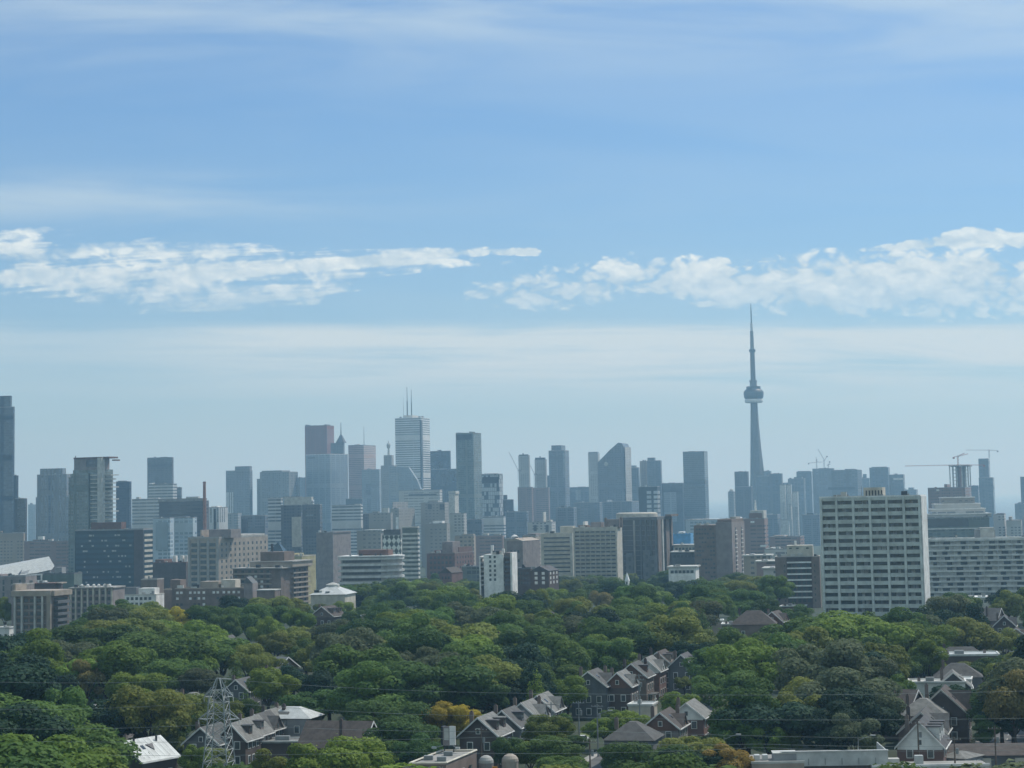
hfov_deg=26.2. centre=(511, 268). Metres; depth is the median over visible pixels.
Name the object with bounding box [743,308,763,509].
observation tower
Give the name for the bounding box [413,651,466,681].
leafy tree
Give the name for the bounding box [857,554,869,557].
window
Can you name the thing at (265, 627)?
leafy tree
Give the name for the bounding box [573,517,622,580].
office slab
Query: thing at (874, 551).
apartment slab
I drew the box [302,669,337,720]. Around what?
leafy tree
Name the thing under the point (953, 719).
window
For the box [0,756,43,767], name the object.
leafy tree
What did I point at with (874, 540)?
window
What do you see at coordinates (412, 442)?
striped tower
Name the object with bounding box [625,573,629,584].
chapel
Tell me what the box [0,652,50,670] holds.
leafy tree
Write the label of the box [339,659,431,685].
leafy tree
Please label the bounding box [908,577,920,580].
window
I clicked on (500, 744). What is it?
leafy tree
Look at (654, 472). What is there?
office tower
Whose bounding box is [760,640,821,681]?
leafy tree
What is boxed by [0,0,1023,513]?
sky
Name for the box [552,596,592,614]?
leafy tree
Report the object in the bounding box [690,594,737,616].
leafy tree
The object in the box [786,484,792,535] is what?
glass block
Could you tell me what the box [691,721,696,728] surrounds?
window
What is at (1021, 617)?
leafy tree
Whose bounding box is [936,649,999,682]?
house
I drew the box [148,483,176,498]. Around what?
office block
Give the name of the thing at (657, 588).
leafy tree
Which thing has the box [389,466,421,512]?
glass building
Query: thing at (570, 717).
leafy tree
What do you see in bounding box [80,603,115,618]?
leafy tree
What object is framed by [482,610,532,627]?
leafy tree
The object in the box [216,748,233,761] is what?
leafy tree
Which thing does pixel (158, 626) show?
leafy tree
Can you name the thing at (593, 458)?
concrete tower
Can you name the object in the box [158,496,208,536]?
office block
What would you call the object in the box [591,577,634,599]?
leafy tree
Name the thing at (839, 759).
warehouse
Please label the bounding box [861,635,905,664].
leafy tree
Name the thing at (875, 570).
window
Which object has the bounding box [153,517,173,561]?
office block
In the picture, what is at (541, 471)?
apartment tower
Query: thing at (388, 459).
beacon tower
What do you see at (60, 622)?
side window
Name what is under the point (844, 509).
window
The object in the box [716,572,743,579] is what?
leafy tree
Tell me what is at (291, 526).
glass cube
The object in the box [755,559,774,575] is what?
block
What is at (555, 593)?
leafy tree
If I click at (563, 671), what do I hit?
leafy tree
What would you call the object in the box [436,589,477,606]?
leafy tree
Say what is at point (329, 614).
house
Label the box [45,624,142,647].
leafy tree
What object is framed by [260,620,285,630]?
leafy tree
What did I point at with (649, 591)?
leafy tree
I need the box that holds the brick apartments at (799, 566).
[775,541,821,607]
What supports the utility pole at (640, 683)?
on the ground
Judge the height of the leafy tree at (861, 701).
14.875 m
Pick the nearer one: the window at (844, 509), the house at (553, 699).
the house at (553, 699)
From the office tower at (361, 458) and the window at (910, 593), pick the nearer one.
the window at (910, 593)
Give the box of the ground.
[0,529,1023,767]
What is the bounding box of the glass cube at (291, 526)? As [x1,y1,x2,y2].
[281,497,313,552]
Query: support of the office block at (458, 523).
on the ground
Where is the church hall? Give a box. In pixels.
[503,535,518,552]
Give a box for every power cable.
[12,679,1012,694]
[36,737,997,746]
[44,702,1018,719]
[101,724,858,737]
[130,747,1012,755]
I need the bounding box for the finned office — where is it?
[616,512,677,581]
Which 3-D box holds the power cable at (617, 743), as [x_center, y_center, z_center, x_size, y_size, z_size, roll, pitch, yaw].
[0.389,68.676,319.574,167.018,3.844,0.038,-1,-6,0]
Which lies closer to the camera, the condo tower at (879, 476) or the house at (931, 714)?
the house at (931, 714)
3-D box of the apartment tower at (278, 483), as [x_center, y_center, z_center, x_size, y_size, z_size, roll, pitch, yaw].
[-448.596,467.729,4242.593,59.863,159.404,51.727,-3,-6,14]
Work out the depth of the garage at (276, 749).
447.78 m
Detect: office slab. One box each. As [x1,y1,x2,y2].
[75,522,152,587]
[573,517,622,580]
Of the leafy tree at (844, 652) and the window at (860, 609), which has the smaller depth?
the leafy tree at (844, 652)
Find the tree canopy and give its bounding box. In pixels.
[0,574,1023,767]
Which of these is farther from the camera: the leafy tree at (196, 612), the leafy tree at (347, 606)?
the leafy tree at (347, 606)
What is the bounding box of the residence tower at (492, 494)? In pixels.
[482,473,502,518]
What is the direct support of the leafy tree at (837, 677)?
on the ground
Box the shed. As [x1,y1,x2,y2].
[627,699,657,720]
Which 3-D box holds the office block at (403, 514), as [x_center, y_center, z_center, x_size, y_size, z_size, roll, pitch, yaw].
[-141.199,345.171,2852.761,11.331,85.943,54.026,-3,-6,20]
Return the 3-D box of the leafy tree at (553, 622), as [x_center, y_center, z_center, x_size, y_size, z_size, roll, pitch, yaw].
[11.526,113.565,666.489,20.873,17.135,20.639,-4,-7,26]
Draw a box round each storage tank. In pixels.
[479,755,493,767]
[502,754,518,767]
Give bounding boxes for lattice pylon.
[198,678,239,767]
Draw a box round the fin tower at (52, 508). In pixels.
[36,468,70,540]
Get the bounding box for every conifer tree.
[215,656,244,701]
[240,691,251,700]
[413,600,423,609]
[522,668,544,701]
[697,605,714,638]
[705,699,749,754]
[727,603,738,621]
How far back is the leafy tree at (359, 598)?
1153.03 m
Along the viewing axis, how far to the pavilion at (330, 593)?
1108.75 m
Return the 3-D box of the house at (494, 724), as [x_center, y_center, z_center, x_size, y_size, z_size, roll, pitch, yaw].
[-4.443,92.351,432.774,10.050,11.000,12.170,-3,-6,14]
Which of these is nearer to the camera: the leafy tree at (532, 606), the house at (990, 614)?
the house at (990, 614)
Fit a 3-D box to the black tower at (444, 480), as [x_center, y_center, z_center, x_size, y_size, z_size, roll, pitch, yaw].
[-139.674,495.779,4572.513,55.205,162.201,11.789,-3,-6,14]
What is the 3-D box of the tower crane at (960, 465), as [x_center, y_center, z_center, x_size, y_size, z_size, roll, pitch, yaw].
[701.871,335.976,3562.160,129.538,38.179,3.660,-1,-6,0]
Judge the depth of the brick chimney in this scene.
2307.46 m
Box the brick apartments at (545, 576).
[531,562,558,591]
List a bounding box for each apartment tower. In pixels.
[226,466,252,515]
[257,478,299,514]
[260,470,297,514]
[518,453,530,486]
[535,456,546,487]
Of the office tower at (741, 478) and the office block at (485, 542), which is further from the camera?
the office tower at (741, 478)
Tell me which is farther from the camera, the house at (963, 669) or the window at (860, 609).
the window at (860, 609)
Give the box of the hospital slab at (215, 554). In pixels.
[188,529,267,586]
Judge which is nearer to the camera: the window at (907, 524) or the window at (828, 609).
the window at (907, 524)
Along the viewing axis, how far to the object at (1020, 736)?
464.78 m
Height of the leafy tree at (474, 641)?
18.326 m
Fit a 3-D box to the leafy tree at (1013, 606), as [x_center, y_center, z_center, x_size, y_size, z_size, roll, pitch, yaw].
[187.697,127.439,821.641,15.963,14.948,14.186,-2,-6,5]
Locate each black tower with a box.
[430,450,450,469]
[431,469,456,501]
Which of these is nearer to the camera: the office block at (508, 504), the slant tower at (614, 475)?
the office block at (508, 504)
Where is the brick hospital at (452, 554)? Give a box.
[427,541,473,578]
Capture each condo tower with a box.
[68,456,119,571]
[756,475,770,513]
[764,470,770,475]
[769,473,782,518]
[788,477,805,535]
[796,471,813,513]
[812,468,833,513]
[828,469,862,497]
[862,474,869,495]
[869,467,889,494]
[889,474,904,496]
[905,487,917,494]
[969,485,979,502]
[978,458,995,526]
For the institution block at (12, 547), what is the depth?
2423.11 m
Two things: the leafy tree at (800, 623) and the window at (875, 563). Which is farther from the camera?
the window at (875, 563)
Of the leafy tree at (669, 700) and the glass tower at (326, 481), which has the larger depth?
the glass tower at (326, 481)
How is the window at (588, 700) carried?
in the house at (596, 680)
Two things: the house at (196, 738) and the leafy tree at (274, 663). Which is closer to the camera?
the house at (196, 738)
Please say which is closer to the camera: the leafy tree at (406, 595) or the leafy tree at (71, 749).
the leafy tree at (71, 749)
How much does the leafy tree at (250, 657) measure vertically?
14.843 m
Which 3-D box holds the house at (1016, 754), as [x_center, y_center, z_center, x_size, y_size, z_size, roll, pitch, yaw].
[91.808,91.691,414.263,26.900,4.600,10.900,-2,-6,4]
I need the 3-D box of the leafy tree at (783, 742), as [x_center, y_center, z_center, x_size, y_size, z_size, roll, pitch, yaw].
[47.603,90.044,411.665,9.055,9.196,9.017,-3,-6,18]
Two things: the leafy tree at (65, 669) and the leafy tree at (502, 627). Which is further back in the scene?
the leafy tree at (502, 627)
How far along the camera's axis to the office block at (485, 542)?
2279.31 m
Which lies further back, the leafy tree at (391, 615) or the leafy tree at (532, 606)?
the leafy tree at (532, 606)
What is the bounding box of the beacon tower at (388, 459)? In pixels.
[381,441,396,507]
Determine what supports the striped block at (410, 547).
on the ground
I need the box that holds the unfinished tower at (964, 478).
[949,465,971,496]
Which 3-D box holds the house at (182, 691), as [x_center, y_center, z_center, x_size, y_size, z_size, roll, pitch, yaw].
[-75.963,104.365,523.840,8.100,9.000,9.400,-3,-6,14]
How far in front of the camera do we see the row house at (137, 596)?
1118.38 m
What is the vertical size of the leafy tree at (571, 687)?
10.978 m
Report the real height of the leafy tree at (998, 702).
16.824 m
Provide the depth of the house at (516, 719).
447.71 m
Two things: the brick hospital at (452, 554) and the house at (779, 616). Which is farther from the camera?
the brick hospital at (452, 554)
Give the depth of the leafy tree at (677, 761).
299.73 m
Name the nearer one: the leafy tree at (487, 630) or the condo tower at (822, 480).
the leafy tree at (487, 630)
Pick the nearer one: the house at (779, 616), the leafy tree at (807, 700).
the leafy tree at (807, 700)
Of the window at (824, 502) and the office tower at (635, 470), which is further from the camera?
the office tower at (635, 470)
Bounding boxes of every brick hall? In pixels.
[153,555,187,588]
[440,566,462,583]
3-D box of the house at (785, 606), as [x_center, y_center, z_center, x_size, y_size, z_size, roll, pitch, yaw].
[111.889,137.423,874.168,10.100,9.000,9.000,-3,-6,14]
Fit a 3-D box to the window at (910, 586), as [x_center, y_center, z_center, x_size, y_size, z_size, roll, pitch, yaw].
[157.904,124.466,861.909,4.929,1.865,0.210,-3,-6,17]
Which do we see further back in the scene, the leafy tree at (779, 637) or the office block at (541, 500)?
the office block at (541, 500)
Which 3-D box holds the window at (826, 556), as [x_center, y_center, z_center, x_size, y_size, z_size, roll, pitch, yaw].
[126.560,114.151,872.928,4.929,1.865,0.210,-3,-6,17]
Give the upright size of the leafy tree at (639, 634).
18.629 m
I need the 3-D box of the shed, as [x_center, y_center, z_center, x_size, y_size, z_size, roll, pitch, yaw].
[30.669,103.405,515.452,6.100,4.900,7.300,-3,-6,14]
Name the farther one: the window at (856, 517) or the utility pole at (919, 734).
the window at (856, 517)
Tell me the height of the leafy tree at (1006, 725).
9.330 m
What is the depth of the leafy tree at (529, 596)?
829.91 m
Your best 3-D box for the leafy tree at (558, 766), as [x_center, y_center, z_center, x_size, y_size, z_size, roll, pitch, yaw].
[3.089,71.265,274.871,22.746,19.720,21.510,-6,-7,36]
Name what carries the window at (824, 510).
in the apartment slab at (874, 551)
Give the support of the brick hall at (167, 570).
on the ground
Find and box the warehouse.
[780,742,887,767]
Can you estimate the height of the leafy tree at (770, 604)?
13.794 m
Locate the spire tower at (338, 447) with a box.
[331,431,347,498]
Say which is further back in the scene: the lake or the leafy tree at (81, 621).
the lake
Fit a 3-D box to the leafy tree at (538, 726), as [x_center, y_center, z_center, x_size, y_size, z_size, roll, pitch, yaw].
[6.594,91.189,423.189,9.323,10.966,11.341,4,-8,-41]
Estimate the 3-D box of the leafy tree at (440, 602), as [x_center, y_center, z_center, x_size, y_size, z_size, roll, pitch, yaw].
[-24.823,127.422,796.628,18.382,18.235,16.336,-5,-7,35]
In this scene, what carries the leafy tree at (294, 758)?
on the ground
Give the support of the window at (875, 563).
in the apartment slab at (874, 551)
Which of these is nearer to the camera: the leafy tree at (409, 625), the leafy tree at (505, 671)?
the leafy tree at (505, 671)
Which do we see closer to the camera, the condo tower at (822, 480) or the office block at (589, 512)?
the office block at (589, 512)
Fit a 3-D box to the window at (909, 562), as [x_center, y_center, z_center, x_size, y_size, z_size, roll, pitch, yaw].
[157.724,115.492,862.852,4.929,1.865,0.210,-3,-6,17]
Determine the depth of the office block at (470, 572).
1485.69 m
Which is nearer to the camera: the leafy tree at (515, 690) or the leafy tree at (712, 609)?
the leafy tree at (515, 690)
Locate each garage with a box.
[262,735,298,761]
[946,751,983,760]
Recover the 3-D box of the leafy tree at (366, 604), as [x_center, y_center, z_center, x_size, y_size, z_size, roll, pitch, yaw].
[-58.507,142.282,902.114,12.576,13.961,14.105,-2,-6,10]
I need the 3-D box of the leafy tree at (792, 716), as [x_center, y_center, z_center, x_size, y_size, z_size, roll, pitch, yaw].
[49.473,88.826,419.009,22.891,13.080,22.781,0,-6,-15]
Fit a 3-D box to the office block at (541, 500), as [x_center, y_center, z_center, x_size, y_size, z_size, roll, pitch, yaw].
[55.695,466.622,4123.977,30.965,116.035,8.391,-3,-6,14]
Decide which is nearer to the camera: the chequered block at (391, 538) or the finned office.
the chequered block at (391, 538)
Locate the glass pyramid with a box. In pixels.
[270,542,286,550]
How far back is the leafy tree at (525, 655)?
533.12 m
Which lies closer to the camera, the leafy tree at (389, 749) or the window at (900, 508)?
the leafy tree at (389, 749)
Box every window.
[54,597,66,600]
[54,603,66,606]
[54,609,66,612]
[54,615,66,618]
[54,621,66,624]
[86,460,96,466]
[234,741,239,749]
[234,756,239,764]
[294,726,299,733]
[467,742,472,748]
[484,742,489,750]
[586,696,590,702]
[586,708,591,714]
[596,696,601,702]
[609,695,613,701]
[621,695,625,701]
[665,731,671,737]
[673,672,677,678]
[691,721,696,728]
[823,501,834,504]
[823,509,834,512]
[823,516,834,519]
[824,524,835,527]
[824,532,835,534]
[824,539,835,542]
[824,547,836,550]
[825,555,836,557]
[825,562,836,565]
[825,570,836,573]
[825,578,837,580]
[826,585,837,588]
[826,593,837,596]
[826,601,837,603]
[827,608,838,611]
[838,501,851,504]
[838,508,851,511]
[839,516,851,519]
[839,524,851,527]
[839,531,852,534]
[840,539,852,542]
[840,547,852,549]
[840,554,853,557]
[840,562,853,565]
[841,570,853,572]
[841,577,853,580]
[841,585,854,588]
[841,593,854,596]
[842,600,854,603]
[842,608,854,611]
[855,500,867,503]
[855,508,868,511]
[855,516,868,519]
[856,523,868,526]
[856,531,869,534]
[856,539,869,542]
[857,546,869,549]
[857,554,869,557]
[857,562,870,565]
[857,570,870,572]
[858,577,870,580]
[858,585,870,588]
[858,593,871,595]
[858,600,871,603]
[859,608,871,611]
[872,500,884,503]
[872,508,884,511]
[872,515,885,518]
[872,523,885,526]
[873,531,885,534]
[873,539,886,541]
[873,546,886,549]
[874,554,886,557]
[874,562,887,564]
[874,569,887,572]
[874,577,887,580]
[875,585,887,588]
[875,593,888,595]
[875,600,888,603]
[876,608,888,611]
[888,500,901,503]
[889,507,901,510]
[889,515,902,518]
[889,523,902,526]
[890,531,902,533]
[890,538,903,541]
[890,546,903,549]
[890,554,903,557]
[891,561,904,564]
[891,569,904,572]
[891,577,904,580]
[892,585,904,587]
[892,592,905,595]
[892,600,905,603]
[905,499,917,502]
[906,507,917,510]
[906,515,917,518]
[906,523,918,525]
[906,750,912,757]
[907,530,918,533]
[907,538,918,541]
[907,546,919,549]
[907,554,919,556]
[908,561,919,564]
[908,569,920,572]
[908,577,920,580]
[909,585,920,587]
[909,592,920,595]
[909,600,921,603]
[927,750,933,758]
[951,717,956,724]
[951,732,957,739]
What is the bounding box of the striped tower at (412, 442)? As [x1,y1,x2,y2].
[395,393,430,489]
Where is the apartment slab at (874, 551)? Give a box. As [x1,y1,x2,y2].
[819,486,930,616]
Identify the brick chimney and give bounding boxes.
[203,481,205,529]
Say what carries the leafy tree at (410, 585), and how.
on the ground
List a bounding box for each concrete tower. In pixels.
[448,491,458,522]
[588,452,599,501]
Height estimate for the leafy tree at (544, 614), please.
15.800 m
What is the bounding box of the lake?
[27,494,1020,540]
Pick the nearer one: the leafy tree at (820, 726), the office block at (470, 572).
the leafy tree at (820, 726)
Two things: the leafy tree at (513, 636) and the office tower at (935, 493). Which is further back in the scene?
the office tower at (935, 493)
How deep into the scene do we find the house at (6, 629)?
907.96 m
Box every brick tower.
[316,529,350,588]
[694,516,744,580]
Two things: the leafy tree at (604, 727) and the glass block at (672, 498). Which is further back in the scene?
the glass block at (672, 498)
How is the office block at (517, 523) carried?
on the ground
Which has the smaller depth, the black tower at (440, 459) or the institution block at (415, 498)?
the institution block at (415, 498)
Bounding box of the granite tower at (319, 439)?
[305,424,333,495]
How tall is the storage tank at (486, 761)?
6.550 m
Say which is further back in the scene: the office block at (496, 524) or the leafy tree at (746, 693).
the office block at (496, 524)
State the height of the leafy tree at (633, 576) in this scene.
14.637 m
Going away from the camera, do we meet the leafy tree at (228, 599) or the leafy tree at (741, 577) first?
the leafy tree at (228, 599)
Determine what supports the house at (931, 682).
on the ground
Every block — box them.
[0,531,24,564]
[0,573,36,603]
[11,583,34,625]
[11,584,71,637]
[15,497,26,540]
[24,536,67,572]
[28,503,35,540]
[29,580,66,588]
[68,582,125,621]
[132,497,162,527]
[141,576,163,592]
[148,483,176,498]
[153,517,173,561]
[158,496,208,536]
[164,579,175,609]
[170,517,196,560]
[172,576,280,609]
[177,487,181,498]
[209,506,227,529]
[228,513,241,528]
[230,544,313,604]
[241,515,267,534]
[268,496,301,551]
[294,553,315,603]
[332,504,362,554]
[337,549,404,601]
[357,529,385,554]
[363,512,368,529]
[369,508,392,529]
[382,529,401,553]
[391,502,414,567]
[399,489,441,559]
[401,526,419,581]
[421,500,448,566]
[425,521,449,575]
[450,512,466,540]
[455,534,475,564]
[462,563,479,581]
[467,519,483,534]
[476,533,504,564]
[479,545,517,597]
[483,515,505,537]
[503,495,513,515]
[505,511,528,537]
[507,537,539,567]
[518,487,533,521]
[522,533,540,565]
[528,512,555,533]
[533,487,549,521]
[556,505,576,532]
[570,487,588,506]
[574,501,602,526]
[603,500,638,521]
[638,486,660,515]
[661,482,684,533]
[667,562,700,597]
[670,550,694,564]
[672,543,693,550]
[685,519,716,543]
[742,553,773,575]
[743,500,768,553]
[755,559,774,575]
[761,566,774,575]
[764,546,786,559]
[767,514,780,545]
[769,535,804,547]
[780,484,785,518]
[780,506,791,535]
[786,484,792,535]
[792,491,799,535]
[802,513,820,545]
[927,496,991,537]
[928,527,1023,597]
[971,591,989,607]
[993,513,1006,536]
[1006,516,1022,536]
[1015,502,1023,534]
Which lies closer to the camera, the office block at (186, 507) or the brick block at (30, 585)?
the brick block at (30, 585)
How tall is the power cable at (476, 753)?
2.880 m
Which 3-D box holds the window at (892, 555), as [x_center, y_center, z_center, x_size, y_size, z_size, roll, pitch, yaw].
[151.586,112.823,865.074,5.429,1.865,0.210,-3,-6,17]
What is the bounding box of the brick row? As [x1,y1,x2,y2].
[517,564,531,596]
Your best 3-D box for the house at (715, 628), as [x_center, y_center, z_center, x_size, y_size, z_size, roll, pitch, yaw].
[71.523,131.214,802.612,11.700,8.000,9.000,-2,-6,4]
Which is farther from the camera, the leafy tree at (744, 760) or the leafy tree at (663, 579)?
the leafy tree at (663, 579)
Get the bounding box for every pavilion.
[310,582,356,611]
[673,530,692,550]
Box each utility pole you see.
[474,727,486,756]
[545,702,556,715]
[573,701,583,755]
[583,739,595,767]
[591,704,611,756]
[638,674,643,714]
[911,721,923,754]
[951,737,958,762]
[988,726,1000,764]
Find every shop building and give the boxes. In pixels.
[408,749,476,767]
[748,750,804,767]
[871,755,989,767]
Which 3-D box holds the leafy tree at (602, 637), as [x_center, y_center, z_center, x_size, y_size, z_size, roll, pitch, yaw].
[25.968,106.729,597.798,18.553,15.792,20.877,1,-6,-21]
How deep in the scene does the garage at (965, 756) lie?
406.60 m
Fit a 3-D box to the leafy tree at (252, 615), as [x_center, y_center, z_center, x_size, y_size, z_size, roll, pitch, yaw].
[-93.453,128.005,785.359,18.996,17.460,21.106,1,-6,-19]
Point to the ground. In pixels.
(892, 752)
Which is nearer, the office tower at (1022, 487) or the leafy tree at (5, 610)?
the leafy tree at (5, 610)
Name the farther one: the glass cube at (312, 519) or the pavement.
the glass cube at (312, 519)
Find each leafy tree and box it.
[0,597,11,624]
[0,631,72,646]
[0,637,20,655]
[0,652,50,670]
[0,658,61,705]
[0,691,90,728]
[0,702,76,747]
[0,733,112,767]
[0,736,74,767]
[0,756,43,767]
[1,646,24,660]
[10,717,149,766]
[18,628,66,675]
[42,674,80,692]
[42,685,92,717]
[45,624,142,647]
[52,639,98,662]
[55,656,106,688]
[64,617,88,626]
[70,658,105,698]
[72,638,158,698]
[72,746,129,767]
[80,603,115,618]
[81,619,130,628]
[84,695,155,738]
[85,606,130,623]
[89,689,103,701]
[102,671,167,698]
[104,684,195,736]
[107,629,219,664]
[115,599,132,605]
[117,617,171,674]
[122,601,165,619]
[128,607,173,623]
[128,733,144,739]
[136,657,215,677]
[136,669,181,691]
[144,619,182,637]
[155,689,220,728]
[157,709,194,759]
[162,733,185,753]
[165,643,224,694]
[168,606,191,627]
[176,667,224,692]
[177,743,212,767]
[181,619,229,642]
[183,605,222,624]
[195,637,252,694]
[200,614,242,636]
[207,747,229,766]
[208,762,252,767]
[212,700,244,723]
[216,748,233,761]
[218,594,248,608]
[221,642,272,676]
[225,697,260,717]
[227,603,273,642]
[245,616,279,644]
[245,666,302,709]
[248,595,294,612]
[249,748,286,767]
[255,631,292,656]
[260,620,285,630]
[266,605,289,623]
[266,654,288,667]
[268,626,310,655]
[277,664,307,694]
[278,689,335,719]
[280,608,316,628]
[283,743,330,767]
[284,637,314,674]
[289,597,311,626]
[291,625,318,669]
[291,733,398,767]
[293,641,314,671]
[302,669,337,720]
[303,634,385,670]
[304,619,349,639]
[309,626,383,664]
[310,643,405,685]
[313,603,326,609]
[323,660,417,716]
[332,601,355,611]
[333,617,396,636]
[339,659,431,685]
[340,584,355,589]
[341,610,362,622]
[342,698,431,731]
[352,590,363,606]
[355,584,386,601]
[356,599,374,611]
[361,600,410,617]
[362,715,440,767]
[363,740,410,765]
[365,602,395,620]
[371,578,398,587]
[371,588,392,603]
[372,627,455,657]
[373,608,423,631]
[374,655,499,732]
[376,612,436,641]
[380,762,437,767]
[386,582,418,607]
[392,732,443,761]
[394,579,424,606]
[399,645,439,661]
[408,606,461,626]
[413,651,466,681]
[416,581,440,593]
[416,585,469,608]
[418,700,462,748]
[419,617,477,629]
[428,595,450,610]
[431,573,439,579]
[431,654,524,709]
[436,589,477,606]
[437,622,526,645]
[438,641,511,660]
[445,581,469,587]
[446,601,476,627]
[447,704,481,729]
[450,634,512,657]
[452,683,510,713]
[465,588,483,599]
[467,581,479,594]
[470,606,510,625]
[472,594,523,615]
[476,641,554,705]
[476,678,522,711]
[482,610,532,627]
[489,736,523,765]
[491,623,522,634]
[491,626,566,648]
[492,590,547,607]
[511,599,554,615]
[513,735,585,760]
[514,613,534,624]
[515,661,557,702]
[517,741,541,767]
[518,662,556,683]
[521,616,575,640]
[521,713,576,741]
[525,588,551,610]
[531,610,565,624]
[533,763,583,767]
[535,754,588,767]
[536,633,591,702]
[545,587,567,599]
[549,675,588,713]
[550,713,572,734]
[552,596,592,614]
[553,663,614,682]
[558,733,588,747]
[559,575,584,582]
[559,578,583,592]
[561,608,622,623]
[561,615,605,644]
[564,589,588,603]
[564,601,582,613]
[568,616,658,653]
[573,577,597,586]
[573,603,611,613]
[576,636,633,672]
[580,716,625,738]
[584,634,637,668]
[584,654,616,671]
[587,590,612,605]
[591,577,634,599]
[596,744,618,767]
[598,604,641,620]
[599,708,619,718]
[602,740,694,767]
[608,709,650,725]
[611,585,640,602]
[611,594,667,614]
[615,618,664,660]
[618,752,706,767]
[619,584,659,604]
[623,573,638,581]
[630,579,657,586]
[634,600,690,622]
[634,748,699,766]
[637,582,664,591]
[644,607,709,653]
[650,575,668,582]
[655,570,668,576]
[656,581,679,590]
[656,591,672,602]
[657,735,734,761]
[661,691,700,710]
[663,580,697,599]
[664,596,690,605]
[664,602,701,627]
[665,599,722,626]
[669,640,714,656]
[674,676,695,693]
[678,584,726,600]
[679,646,710,676]
[683,581,729,592]
[685,748,737,766]
[689,670,761,705]
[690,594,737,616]
[700,628,717,645]
[700,637,778,682]
[702,741,754,767]
[707,677,780,754]
[707,714,775,752]
[714,700,816,742]
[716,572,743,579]
[716,625,770,646]
[718,573,753,591]
[723,580,758,615]
[727,588,767,604]
[728,602,750,616]
[739,576,763,584]
[744,727,791,753]
[748,599,782,613]
[757,574,796,601]
[758,614,820,633]
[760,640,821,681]
[762,586,775,609]
[763,656,815,686]
[767,632,806,647]
[771,635,874,691]
[771,691,822,750]
[775,729,802,749]
[781,676,818,703]
[782,604,814,619]
[787,625,832,648]
[791,666,902,749]
[799,700,868,749]
[801,686,895,749]
[810,610,916,645]
[828,713,884,749]
[852,656,897,681]
[855,707,904,749]
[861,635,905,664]
[861,642,910,679]
[861,685,906,749]
[865,650,904,679]
[869,673,922,695]
[870,761,926,767]
[877,606,936,650]
[884,620,958,677]
[904,612,955,646]
[904,660,922,685]
[907,639,949,677]
[914,607,957,620]
[925,594,972,646]
[929,684,977,697]
[934,603,989,625]
[939,623,986,650]
[940,616,1002,650]
[943,592,983,604]
[949,758,1023,767]
[957,661,971,664]
[965,692,1003,742]
[969,655,1003,679]
[971,714,1002,742]
[975,657,1023,702]
[975,711,1023,742]
[982,669,1023,742]
[983,652,1015,676]
[985,588,1010,604]
[988,600,1008,616]
[991,627,1019,654]
[994,590,1023,616]
[1009,633,1023,658]
[1019,611,1023,626]
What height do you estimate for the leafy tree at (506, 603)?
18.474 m
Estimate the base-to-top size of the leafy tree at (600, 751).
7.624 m
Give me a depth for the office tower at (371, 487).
4274.56 m
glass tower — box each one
[0,396,14,532]
[306,454,346,531]
[456,432,481,518]
[683,451,708,532]
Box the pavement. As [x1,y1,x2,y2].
[584,751,596,761]
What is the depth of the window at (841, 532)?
871.93 m
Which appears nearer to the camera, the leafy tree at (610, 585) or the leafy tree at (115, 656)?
the leafy tree at (115, 656)
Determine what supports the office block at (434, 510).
on the ground
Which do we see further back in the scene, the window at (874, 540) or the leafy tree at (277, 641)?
the window at (874, 540)
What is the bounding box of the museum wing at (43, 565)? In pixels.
[0,556,53,574]
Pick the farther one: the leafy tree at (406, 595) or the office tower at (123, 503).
the office tower at (123, 503)
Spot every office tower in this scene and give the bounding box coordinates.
[13,475,18,531]
[116,481,131,528]
[147,457,173,497]
[299,477,305,496]
[346,498,362,504]
[348,444,375,498]
[362,468,380,512]
[549,445,569,520]
[631,465,639,500]
[640,460,646,486]
[647,458,661,515]
[728,489,735,517]
[734,471,748,507]
[735,486,752,517]
[928,484,969,508]
[1020,477,1023,503]
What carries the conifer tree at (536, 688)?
on the ground
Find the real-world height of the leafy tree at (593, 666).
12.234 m
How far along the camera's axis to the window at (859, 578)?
868.11 m
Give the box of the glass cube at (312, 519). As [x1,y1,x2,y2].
[302,504,322,578]
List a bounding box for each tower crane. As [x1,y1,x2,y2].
[911,464,984,486]
[953,454,966,486]
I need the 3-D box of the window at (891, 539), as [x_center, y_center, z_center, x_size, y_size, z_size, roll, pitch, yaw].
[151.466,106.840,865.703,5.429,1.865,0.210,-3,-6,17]
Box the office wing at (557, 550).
[540,526,574,576]
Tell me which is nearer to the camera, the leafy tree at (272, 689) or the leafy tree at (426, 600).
the leafy tree at (272, 689)
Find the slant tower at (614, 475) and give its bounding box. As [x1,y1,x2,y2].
[597,443,631,501]
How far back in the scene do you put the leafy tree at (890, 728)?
431.62 m
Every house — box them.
[0,625,13,636]
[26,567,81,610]
[123,734,180,767]
[125,587,163,606]
[180,688,214,699]
[181,721,229,767]
[220,717,263,764]
[223,675,260,706]
[238,713,275,757]
[247,655,300,676]
[250,708,286,736]
[261,665,294,703]
[261,703,289,734]
[274,702,324,736]
[297,718,378,751]
[313,604,343,626]
[456,711,514,767]
[494,704,528,741]
[513,695,550,719]
[529,690,566,725]
[572,665,612,718]
[603,717,664,750]
[606,667,638,711]
[623,658,659,703]
[637,652,667,699]
[645,704,690,738]
[649,648,676,691]
[667,650,695,692]
[676,697,711,737]
[708,619,723,634]
[721,621,732,627]
[730,608,776,636]
[767,609,789,632]
[779,604,806,610]
[874,689,922,739]
[894,714,951,761]
[896,705,952,741]
[898,694,949,727]
[908,677,965,698]
[925,683,971,743]
[933,659,982,690]
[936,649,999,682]
[940,667,973,688]
[943,644,978,650]
[948,743,1023,767]
[961,675,972,688]
[973,606,1003,628]
[992,612,1017,633]
[1005,625,1023,653]

